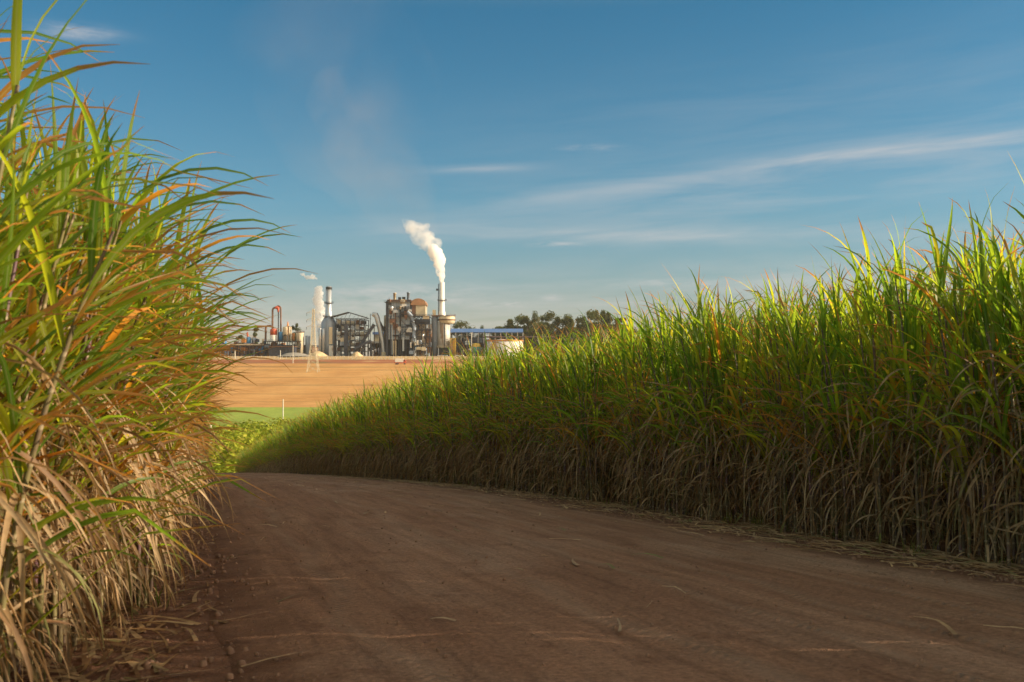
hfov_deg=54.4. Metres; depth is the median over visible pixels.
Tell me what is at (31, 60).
sugarcane plant
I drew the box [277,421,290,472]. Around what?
sugarcane plant
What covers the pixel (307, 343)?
storage silo
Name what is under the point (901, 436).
sugarcane plant
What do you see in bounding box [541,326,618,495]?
sugarcane plant
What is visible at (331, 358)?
perimeter fence
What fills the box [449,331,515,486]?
sugarcane plant
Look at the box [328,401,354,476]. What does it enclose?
sugarcane plant
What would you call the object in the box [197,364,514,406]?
ploughed field
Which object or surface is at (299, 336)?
storage silo
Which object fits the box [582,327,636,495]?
sugarcane plant
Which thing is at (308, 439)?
sugarcane plant
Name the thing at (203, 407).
sugarcane plant
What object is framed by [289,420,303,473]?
sugarcane plant
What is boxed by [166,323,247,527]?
sugarcane plant
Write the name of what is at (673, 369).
sugarcane plant
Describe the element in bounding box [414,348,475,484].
sugarcane plant
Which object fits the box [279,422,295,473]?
sugarcane plant
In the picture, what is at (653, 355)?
sugarcane plant
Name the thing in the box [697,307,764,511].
sugarcane plant
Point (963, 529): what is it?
sugarcane plant
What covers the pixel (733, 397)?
sugarcane plant
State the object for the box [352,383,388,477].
sugarcane plant
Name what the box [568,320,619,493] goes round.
sugarcane plant
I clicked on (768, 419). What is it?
sugarcane plant
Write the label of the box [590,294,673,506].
sugarcane plant
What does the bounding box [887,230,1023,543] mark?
sugarcane plant
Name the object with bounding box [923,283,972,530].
sugarcane plant
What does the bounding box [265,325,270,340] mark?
side vapour pipe
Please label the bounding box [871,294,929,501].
sugarcane plant
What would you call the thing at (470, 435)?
sugarcane plant
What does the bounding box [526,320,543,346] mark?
eucalyptus tree
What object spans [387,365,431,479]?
sugarcane plant
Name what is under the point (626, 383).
sugarcane plant
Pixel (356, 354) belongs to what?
bagasse heap
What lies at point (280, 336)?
distillation vessel
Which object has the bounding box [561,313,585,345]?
eucalyptus tree
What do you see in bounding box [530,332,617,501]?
sugarcane plant
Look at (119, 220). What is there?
sugarcane plant
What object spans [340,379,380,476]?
sugarcane plant
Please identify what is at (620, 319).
eucalyptus tree
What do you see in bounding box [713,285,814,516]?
sugarcane plant
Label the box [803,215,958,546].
sugarcane plant
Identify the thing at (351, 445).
sugarcane plant
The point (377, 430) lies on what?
sugarcane plant
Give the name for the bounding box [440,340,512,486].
sugarcane plant
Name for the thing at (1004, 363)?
sugarcane plant
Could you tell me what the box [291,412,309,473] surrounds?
sugarcane plant
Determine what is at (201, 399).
sugarcane plant
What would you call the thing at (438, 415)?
sugarcane plant
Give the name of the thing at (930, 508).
sugarcane plant
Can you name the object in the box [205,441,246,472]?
bush
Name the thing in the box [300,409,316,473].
sugarcane plant
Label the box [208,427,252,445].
bush
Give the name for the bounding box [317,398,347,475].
sugarcane plant
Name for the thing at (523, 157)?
sky
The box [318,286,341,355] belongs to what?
exhaust tower
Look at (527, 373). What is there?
sugarcane plant
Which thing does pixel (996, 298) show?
sugarcane plant
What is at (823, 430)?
sugarcane plant
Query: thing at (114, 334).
sugarcane plant
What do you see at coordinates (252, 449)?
sugarcane field
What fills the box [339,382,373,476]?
sugarcane plant
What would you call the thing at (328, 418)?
sugarcane plant
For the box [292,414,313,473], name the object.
sugarcane plant
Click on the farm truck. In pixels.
(399, 360)
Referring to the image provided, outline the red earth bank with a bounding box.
[206,360,513,363]
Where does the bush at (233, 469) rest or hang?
on the valley grassland
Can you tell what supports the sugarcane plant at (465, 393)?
on the ground at (191, 657)
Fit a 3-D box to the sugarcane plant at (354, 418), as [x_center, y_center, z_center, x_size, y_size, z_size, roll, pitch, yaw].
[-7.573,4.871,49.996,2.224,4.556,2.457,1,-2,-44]
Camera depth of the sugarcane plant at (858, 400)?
17.21 m
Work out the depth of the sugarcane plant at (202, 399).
13.12 m
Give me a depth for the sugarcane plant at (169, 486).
8.87 m
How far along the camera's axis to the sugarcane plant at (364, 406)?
46.24 m
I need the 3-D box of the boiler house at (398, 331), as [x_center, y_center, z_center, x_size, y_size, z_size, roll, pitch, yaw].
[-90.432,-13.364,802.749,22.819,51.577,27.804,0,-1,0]
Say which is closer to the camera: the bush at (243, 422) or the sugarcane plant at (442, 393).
the sugarcane plant at (442, 393)
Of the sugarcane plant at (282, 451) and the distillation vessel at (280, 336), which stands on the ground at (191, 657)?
the sugarcane plant at (282, 451)
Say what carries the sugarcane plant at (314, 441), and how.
on the ground at (191, 657)
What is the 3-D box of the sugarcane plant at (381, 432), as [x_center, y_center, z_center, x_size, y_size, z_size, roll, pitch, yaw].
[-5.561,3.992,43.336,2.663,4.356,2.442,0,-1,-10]
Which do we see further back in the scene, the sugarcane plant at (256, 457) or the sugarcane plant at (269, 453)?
the sugarcane plant at (256, 457)
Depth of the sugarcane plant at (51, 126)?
6.99 m
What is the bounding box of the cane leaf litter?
[2,474,1023,681]
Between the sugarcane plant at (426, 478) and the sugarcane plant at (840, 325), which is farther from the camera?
the sugarcane plant at (426, 478)
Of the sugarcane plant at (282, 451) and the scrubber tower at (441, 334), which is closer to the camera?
the sugarcane plant at (282, 451)
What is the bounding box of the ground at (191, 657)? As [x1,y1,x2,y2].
[1,474,1023,681]
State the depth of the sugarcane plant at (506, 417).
27.97 m
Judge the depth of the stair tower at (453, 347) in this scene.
794.01 m
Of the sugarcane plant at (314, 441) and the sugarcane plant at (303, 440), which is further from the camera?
the sugarcane plant at (303, 440)
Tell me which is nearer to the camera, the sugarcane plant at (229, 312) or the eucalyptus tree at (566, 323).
the sugarcane plant at (229, 312)
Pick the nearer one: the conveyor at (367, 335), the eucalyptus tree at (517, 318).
the conveyor at (367, 335)
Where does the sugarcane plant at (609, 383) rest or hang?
on the ground at (191, 657)
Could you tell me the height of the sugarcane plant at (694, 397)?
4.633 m
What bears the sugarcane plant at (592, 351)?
on the ground at (191, 657)
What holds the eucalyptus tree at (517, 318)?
on the factory yard ground
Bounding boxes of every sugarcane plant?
[0,0,273,681]
[0,29,143,498]
[0,49,169,393]
[0,56,233,681]
[0,57,66,324]
[0,64,247,668]
[0,68,96,502]
[0,89,283,681]
[0,136,104,331]
[1,113,182,315]
[1,150,316,624]
[7,119,259,653]
[11,109,173,350]
[21,159,240,637]
[21,225,239,598]
[22,195,298,610]
[79,196,254,592]
[113,225,260,573]
[118,228,284,566]
[129,242,233,570]
[143,255,271,562]
[144,259,260,555]
[145,294,230,543]
[166,318,232,528]
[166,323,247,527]
[174,348,223,509]
[175,375,232,512]
[176,294,241,512]
[183,342,241,511]
[189,385,230,497]
[245,448,255,472]
[249,440,257,472]
[253,437,262,472]
[253,437,262,472]
[255,439,265,472]
[257,431,269,468]
[257,434,269,468]
[258,435,272,472]
[259,437,273,472]
[262,431,278,472]
[262,432,275,471]
[267,427,279,472]
[267,429,277,472]
[269,426,281,470]
[272,425,285,472]
[272,434,283,472]
[274,422,288,472]
[274,422,291,471]
[276,423,288,472]
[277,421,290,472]
[277,422,292,471]
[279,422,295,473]
[280,419,295,472]
[283,417,300,473]
[283,424,292,472]
[285,414,306,472]
[285,416,304,473]
[289,412,305,473]
[289,415,312,473]
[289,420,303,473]
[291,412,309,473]
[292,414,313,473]
[292,416,309,470]
[294,406,316,473]
[294,414,308,473]
[295,415,310,473]
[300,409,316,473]
[302,410,316,472]
[302,410,321,472]
[304,402,330,474]
[304,411,324,474]
[305,405,327,471]
[306,399,331,474]
[307,404,331,470]
[308,400,334,473]
[311,414,335,474]
[316,392,347,474]
[316,404,335,473]
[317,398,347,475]
[317,399,350,475]
[318,395,341,475]
[322,399,355,475]
[325,397,349,473]
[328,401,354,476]
[330,391,361,476]
[333,389,358,476]
[333,396,356,474]
[337,399,365,476]
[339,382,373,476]
[339,391,377,476]
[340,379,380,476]
[341,390,378,476]
[344,386,391,477]
[349,386,390,477]
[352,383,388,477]
[359,389,396,478]
[362,377,394,477]
[364,376,402,477]
[365,376,407,479]
[367,380,401,478]
[372,375,415,479]
[377,366,419,479]
[379,386,412,479]
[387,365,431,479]
[389,368,427,480]
[390,364,443,481]
[394,351,457,482]
[394,354,447,481]
[394,368,438,480]
[404,362,454,482]
[410,367,466,482]
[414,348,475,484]
[419,354,471,483]
[439,353,489,485]
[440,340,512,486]
[440,341,501,485]
[440,346,504,487]
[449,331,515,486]
[449,343,522,489]
[472,337,526,489]
[473,329,538,490]
[475,332,555,491]
[477,349,516,485]
[486,323,577,494]
[491,332,557,492]
[504,334,587,494]
[506,330,591,497]
[514,319,609,497]
[520,337,557,488]
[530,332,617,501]
[538,346,575,489]
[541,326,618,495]
[543,311,626,502]
[566,326,618,493]
[568,315,658,504]
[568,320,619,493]
[576,313,679,509]
[577,301,709,511]
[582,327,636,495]
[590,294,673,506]
[591,315,658,496]
[597,322,640,496]
[603,318,658,498]
[611,286,722,513]
[611,322,683,501]
[620,287,742,516]
[634,266,777,519]
[644,263,783,522]
[655,295,743,504]
[655,322,697,503]
[656,287,758,509]
[662,321,707,504]
[681,277,810,524]
[686,296,783,515]
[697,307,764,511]
[703,277,823,528]
[713,263,852,520]
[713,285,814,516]
[715,269,870,533]
[716,315,761,502]
[722,307,797,503]
[736,273,910,538]
[742,269,888,526]
[770,257,920,541]
[770,284,859,521]
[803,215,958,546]
[807,309,859,513]
[809,305,883,517]
[810,257,941,531]
[813,247,958,534]
[813,284,908,520]
[828,212,1001,551]
[848,197,1023,561]
[851,285,953,525]
[852,285,932,522]
[867,259,1002,539]
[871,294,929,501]
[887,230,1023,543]
[893,212,1023,565]
[907,181,1023,567]
[920,231,1023,548]
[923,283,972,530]
[927,231,1023,512]
[967,151,1023,488]
[1005,222,1023,376]
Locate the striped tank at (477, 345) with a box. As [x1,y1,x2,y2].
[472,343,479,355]
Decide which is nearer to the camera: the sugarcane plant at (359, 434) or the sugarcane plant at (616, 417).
the sugarcane plant at (616, 417)
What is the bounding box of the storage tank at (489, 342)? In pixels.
[487,339,523,355]
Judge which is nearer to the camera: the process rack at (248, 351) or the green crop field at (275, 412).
the green crop field at (275, 412)
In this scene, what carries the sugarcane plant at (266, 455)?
on the ground at (191, 657)
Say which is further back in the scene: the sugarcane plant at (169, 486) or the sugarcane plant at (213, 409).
the sugarcane plant at (213, 409)
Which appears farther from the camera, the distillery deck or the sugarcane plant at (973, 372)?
the distillery deck
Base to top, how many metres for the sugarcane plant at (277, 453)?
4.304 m
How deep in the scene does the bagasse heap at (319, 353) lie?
776.62 m
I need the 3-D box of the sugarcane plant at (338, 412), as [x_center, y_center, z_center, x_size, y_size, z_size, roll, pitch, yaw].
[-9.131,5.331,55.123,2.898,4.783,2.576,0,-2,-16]
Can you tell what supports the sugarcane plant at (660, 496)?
on the ground at (191, 657)
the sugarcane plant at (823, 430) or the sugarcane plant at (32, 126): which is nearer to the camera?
the sugarcane plant at (32, 126)
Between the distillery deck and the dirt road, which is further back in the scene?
the distillery deck
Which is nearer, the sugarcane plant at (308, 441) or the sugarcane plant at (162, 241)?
the sugarcane plant at (162, 241)
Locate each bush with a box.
[199,453,221,473]
[202,430,236,447]
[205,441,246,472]
[206,434,243,472]
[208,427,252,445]
[211,422,229,439]
[212,421,261,441]
[216,432,265,449]
[228,419,267,440]
[230,419,285,437]
[237,418,282,438]
[242,423,268,441]
[270,415,304,433]
[526,338,536,352]
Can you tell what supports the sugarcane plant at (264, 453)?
on the ground at (191, 657)
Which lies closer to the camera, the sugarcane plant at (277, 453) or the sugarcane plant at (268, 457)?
the sugarcane plant at (277, 453)
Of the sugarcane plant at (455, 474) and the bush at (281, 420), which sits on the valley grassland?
the bush at (281, 420)
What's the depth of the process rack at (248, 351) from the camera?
793.39 m
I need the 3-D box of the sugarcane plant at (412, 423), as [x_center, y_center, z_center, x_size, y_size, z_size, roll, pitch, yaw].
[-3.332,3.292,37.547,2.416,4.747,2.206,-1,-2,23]
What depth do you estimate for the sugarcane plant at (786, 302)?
17.09 m
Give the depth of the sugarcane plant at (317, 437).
62.84 m
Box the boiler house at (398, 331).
[384,292,412,355]
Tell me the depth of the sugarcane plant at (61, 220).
5.25 m
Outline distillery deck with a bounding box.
[263,340,304,355]
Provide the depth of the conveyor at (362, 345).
787.83 m
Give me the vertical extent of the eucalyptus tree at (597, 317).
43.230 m
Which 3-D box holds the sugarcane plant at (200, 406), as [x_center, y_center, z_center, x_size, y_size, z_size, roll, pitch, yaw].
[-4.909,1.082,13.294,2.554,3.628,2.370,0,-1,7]
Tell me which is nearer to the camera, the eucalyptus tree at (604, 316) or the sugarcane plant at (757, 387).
the sugarcane plant at (757, 387)
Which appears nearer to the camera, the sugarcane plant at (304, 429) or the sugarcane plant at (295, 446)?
the sugarcane plant at (304, 429)
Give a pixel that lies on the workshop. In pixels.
(376, 348)
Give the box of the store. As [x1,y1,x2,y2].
[269,346,297,355]
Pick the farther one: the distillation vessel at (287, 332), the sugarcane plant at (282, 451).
the distillation vessel at (287, 332)
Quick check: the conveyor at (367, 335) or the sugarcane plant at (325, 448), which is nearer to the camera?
the sugarcane plant at (325, 448)
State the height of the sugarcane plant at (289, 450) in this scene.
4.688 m
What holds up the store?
on the factory yard ground
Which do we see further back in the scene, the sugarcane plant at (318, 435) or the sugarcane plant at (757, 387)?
the sugarcane plant at (318, 435)
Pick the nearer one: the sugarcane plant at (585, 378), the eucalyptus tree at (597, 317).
the sugarcane plant at (585, 378)
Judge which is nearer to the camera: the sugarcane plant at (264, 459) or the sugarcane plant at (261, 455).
the sugarcane plant at (264, 459)
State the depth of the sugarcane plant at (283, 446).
82.85 m
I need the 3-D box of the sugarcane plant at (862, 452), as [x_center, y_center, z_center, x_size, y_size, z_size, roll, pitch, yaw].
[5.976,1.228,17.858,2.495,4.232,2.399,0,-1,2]
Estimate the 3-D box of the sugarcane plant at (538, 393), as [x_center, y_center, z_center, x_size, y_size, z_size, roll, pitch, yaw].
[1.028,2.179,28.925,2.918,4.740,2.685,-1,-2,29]
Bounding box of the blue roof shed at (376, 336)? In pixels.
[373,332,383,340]
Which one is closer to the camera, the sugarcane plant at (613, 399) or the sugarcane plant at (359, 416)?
the sugarcane plant at (613, 399)
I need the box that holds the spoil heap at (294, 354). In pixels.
[279,352,308,355]
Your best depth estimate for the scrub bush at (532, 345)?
857.84 m
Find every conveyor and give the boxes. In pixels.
[353,340,371,354]
[355,322,374,355]
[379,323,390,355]
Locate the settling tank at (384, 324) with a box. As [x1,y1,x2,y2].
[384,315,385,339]
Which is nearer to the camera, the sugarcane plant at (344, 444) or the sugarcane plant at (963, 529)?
the sugarcane plant at (963, 529)
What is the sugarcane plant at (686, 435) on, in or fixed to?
on the ground at (191, 657)
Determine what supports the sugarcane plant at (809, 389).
on the ground at (191, 657)
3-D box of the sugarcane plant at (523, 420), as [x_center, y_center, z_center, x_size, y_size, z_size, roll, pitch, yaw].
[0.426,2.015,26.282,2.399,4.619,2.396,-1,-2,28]
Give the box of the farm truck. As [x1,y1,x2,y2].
[394,358,405,364]
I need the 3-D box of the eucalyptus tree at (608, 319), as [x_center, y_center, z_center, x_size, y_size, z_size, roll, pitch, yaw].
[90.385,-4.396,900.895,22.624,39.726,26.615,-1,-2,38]
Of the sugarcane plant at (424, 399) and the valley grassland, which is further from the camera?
the valley grassland
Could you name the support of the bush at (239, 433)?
on the valley grassland
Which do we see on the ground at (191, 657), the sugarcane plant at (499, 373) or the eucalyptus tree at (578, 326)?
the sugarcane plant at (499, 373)
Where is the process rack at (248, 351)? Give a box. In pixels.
[205,338,270,355]
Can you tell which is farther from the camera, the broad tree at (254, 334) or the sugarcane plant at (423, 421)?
the broad tree at (254, 334)
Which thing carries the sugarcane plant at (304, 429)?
on the ground at (191, 657)
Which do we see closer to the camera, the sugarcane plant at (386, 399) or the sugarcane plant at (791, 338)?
the sugarcane plant at (791, 338)
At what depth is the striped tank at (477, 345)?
787.44 m
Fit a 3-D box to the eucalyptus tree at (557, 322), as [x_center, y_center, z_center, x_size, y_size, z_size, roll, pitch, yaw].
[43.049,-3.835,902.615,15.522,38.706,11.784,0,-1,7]
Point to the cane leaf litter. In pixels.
(137, 667)
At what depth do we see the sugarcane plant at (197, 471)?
13.97 m
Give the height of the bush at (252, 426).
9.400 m
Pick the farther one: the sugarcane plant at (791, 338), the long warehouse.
the long warehouse
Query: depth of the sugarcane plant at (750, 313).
18.25 m
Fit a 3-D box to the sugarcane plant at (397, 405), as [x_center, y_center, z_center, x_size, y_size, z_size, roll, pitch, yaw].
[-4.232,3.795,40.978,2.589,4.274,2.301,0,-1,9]
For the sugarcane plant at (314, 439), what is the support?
on the ground at (191, 657)
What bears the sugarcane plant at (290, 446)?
on the ground at (191, 657)
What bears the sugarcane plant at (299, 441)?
on the ground at (191, 657)
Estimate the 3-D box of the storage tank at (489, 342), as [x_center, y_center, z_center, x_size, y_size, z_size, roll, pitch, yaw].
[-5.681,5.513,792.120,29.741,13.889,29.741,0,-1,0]
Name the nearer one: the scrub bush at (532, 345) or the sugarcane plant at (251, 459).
the sugarcane plant at (251, 459)
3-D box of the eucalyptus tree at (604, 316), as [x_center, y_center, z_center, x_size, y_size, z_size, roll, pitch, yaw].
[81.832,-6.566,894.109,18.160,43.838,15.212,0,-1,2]
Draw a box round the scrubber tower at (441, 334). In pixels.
[432,282,455,355]
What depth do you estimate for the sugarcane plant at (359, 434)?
48.34 m
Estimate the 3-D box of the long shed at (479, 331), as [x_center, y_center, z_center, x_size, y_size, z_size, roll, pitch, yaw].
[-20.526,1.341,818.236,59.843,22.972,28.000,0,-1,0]
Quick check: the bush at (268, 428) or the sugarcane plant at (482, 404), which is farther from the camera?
the bush at (268, 428)
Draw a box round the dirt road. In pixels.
[205,473,1023,681]
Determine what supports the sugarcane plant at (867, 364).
on the ground at (191, 657)
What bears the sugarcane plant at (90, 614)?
on the ground at (191, 657)
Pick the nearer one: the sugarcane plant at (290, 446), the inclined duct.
the sugarcane plant at (290, 446)
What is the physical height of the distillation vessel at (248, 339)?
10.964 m
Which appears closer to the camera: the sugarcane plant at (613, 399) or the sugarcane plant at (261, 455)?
the sugarcane plant at (613, 399)
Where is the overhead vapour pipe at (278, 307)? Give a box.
[272,305,281,340]
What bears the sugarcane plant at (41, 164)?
on the ground at (191, 657)
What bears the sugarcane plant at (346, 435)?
on the ground at (191, 657)
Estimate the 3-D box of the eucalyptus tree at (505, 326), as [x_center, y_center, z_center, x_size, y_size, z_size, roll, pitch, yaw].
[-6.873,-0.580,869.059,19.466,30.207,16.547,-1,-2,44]
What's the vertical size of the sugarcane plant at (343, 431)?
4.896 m
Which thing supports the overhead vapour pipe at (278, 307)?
attached to the distillation vessel at (273, 334)
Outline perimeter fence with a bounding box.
[220,356,459,359]
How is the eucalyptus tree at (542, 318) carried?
on the factory yard ground
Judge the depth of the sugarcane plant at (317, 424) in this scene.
61.82 m
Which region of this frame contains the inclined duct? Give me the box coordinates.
[370,312,385,355]
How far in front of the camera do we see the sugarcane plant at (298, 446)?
74.09 m
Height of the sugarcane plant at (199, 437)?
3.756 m
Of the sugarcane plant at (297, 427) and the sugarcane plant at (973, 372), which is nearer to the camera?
the sugarcane plant at (973, 372)
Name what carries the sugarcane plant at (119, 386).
on the ground at (191, 657)
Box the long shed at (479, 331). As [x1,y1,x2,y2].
[450,329,523,355]
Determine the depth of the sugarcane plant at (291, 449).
76.14 m
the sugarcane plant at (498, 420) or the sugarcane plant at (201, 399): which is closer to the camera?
the sugarcane plant at (201, 399)
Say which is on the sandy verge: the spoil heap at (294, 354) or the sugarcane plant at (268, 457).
the spoil heap at (294, 354)
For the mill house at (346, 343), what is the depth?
794.29 m
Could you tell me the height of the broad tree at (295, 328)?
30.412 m
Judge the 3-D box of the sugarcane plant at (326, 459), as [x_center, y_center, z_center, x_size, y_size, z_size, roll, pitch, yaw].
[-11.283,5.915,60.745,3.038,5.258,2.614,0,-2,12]
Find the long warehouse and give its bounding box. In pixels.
[207,341,318,355]
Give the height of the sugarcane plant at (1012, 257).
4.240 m
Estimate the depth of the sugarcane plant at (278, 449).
88.46 m
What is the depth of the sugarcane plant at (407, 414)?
39.75 m
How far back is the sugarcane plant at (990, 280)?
12.91 m
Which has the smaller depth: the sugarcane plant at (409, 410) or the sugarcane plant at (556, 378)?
the sugarcane plant at (556, 378)
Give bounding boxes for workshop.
[367,341,381,355]
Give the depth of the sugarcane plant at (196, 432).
10.64 m
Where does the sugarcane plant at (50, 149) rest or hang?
on the ground at (191, 657)
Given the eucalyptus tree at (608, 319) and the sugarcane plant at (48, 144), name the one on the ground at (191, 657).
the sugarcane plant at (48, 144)
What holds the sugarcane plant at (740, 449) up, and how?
on the ground at (191, 657)
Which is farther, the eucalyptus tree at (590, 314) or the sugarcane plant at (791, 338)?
the eucalyptus tree at (590, 314)
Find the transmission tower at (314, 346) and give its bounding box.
[306,309,319,371]
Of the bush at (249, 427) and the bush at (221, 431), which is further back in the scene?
the bush at (249, 427)
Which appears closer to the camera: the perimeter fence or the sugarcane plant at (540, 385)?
the sugarcane plant at (540, 385)
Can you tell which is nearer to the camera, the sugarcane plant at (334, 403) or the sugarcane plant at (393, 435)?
the sugarcane plant at (393, 435)
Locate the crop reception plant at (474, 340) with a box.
[456,335,515,355]
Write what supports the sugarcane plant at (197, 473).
on the ground at (191, 657)
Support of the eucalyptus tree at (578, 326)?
on the factory yard ground
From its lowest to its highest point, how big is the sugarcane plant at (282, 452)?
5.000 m
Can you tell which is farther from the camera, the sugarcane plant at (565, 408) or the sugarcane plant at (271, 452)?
the sugarcane plant at (271, 452)
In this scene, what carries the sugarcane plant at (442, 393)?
on the ground at (191, 657)
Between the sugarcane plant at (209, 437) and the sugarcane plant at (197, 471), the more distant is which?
the sugarcane plant at (209, 437)
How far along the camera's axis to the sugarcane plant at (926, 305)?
14.66 m
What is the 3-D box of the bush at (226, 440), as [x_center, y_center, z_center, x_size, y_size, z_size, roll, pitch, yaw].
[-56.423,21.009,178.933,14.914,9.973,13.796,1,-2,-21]
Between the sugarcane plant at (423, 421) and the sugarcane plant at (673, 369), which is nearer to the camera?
the sugarcane plant at (673, 369)
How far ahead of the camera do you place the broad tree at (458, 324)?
893.52 m
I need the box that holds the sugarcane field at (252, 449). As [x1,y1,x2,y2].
[8,153,927,489]
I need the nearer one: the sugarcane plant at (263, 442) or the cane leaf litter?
the cane leaf litter
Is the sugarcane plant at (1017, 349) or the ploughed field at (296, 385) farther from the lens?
the ploughed field at (296, 385)
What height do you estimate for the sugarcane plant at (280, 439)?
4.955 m
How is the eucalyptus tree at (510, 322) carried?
on the factory yard ground
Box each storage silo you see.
[296,331,304,353]
[305,336,309,354]
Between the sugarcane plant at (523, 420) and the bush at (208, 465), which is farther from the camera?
the bush at (208, 465)
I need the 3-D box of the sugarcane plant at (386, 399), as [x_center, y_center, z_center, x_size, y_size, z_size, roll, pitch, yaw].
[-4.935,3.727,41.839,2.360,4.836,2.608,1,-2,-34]
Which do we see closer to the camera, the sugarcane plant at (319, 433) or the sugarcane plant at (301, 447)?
the sugarcane plant at (319, 433)
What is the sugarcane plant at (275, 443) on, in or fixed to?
on the ground at (191, 657)
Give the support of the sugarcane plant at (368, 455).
on the ground at (191, 657)
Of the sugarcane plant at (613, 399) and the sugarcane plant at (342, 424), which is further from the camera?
the sugarcane plant at (342, 424)
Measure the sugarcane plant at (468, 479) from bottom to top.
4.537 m
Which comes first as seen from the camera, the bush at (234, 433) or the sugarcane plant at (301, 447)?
the sugarcane plant at (301, 447)
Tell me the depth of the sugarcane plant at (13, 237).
4.64 m
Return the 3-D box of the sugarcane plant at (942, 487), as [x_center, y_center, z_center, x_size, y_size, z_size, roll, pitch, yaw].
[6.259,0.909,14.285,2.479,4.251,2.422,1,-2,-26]
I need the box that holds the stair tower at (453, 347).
[450,338,455,355]
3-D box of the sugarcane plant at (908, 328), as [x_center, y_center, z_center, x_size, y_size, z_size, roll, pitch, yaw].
[5.137,0.640,12.471,2.357,4.569,2.249,1,-2,-22]
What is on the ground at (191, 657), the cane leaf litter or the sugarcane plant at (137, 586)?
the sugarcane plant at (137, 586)
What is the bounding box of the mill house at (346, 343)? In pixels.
[331,312,368,355]
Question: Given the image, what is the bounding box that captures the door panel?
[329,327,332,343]
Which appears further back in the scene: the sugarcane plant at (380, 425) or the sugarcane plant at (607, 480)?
the sugarcane plant at (380, 425)
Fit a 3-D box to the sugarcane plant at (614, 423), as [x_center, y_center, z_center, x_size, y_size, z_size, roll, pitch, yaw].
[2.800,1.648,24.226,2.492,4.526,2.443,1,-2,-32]
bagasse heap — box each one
[308,351,327,355]
[352,352,362,355]
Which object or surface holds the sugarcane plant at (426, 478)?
on the ground at (191, 657)
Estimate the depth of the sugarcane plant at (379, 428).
43.84 m
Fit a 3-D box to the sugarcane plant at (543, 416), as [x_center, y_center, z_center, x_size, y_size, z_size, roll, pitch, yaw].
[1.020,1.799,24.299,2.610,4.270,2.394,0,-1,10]
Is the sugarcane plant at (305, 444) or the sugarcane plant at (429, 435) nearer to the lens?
the sugarcane plant at (429, 435)
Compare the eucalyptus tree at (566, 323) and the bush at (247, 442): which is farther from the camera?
the eucalyptus tree at (566, 323)
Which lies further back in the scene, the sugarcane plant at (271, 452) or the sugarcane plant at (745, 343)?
the sugarcane plant at (271, 452)
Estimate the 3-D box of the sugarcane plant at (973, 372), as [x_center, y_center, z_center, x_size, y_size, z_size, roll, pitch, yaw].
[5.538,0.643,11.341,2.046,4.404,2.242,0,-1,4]
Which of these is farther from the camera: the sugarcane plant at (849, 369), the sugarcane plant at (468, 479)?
the sugarcane plant at (468, 479)
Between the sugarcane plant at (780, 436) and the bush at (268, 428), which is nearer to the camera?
the sugarcane plant at (780, 436)
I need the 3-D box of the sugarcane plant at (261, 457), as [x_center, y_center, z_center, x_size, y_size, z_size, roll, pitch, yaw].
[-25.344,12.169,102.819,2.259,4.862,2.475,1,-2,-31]
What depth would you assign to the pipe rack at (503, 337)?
800.20 m
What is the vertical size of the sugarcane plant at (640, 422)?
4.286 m
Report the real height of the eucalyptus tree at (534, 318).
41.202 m
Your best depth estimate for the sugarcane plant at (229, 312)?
11.21 m
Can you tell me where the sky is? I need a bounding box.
[0,0,1023,355]
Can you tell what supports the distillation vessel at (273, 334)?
on the distillery deck
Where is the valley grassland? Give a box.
[205,421,296,433]
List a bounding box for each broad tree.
[251,328,258,343]
[291,323,301,344]
[450,320,475,341]
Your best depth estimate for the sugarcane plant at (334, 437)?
56.27 m
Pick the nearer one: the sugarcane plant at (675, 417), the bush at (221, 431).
the sugarcane plant at (675, 417)
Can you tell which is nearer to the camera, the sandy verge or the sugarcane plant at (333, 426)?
the sugarcane plant at (333, 426)
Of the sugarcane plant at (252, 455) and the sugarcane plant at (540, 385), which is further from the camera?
the sugarcane plant at (252, 455)
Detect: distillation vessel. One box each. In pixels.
[246,332,250,342]
[270,328,276,340]
[279,332,282,340]
[283,321,291,340]
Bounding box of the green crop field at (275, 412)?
[209,407,326,420]
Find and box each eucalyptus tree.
[493,324,511,339]
[506,314,528,339]
[507,319,516,339]
[518,316,532,346]
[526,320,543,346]
[531,311,546,349]
[537,315,549,343]
[539,310,562,345]
[554,316,564,340]
[557,316,575,342]
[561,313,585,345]
[574,317,584,347]
[577,309,601,344]
[590,309,601,343]
[599,309,612,341]
[600,316,616,340]
[612,317,626,334]
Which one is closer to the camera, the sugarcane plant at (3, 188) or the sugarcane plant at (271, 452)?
the sugarcane plant at (3, 188)
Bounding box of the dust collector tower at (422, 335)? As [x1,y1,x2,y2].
[406,298,431,355]
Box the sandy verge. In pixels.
[208,356,524,359]
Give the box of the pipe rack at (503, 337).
[483,336,554,350]
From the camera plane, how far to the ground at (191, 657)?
8.35 m
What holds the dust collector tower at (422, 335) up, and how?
on the factory yard ground

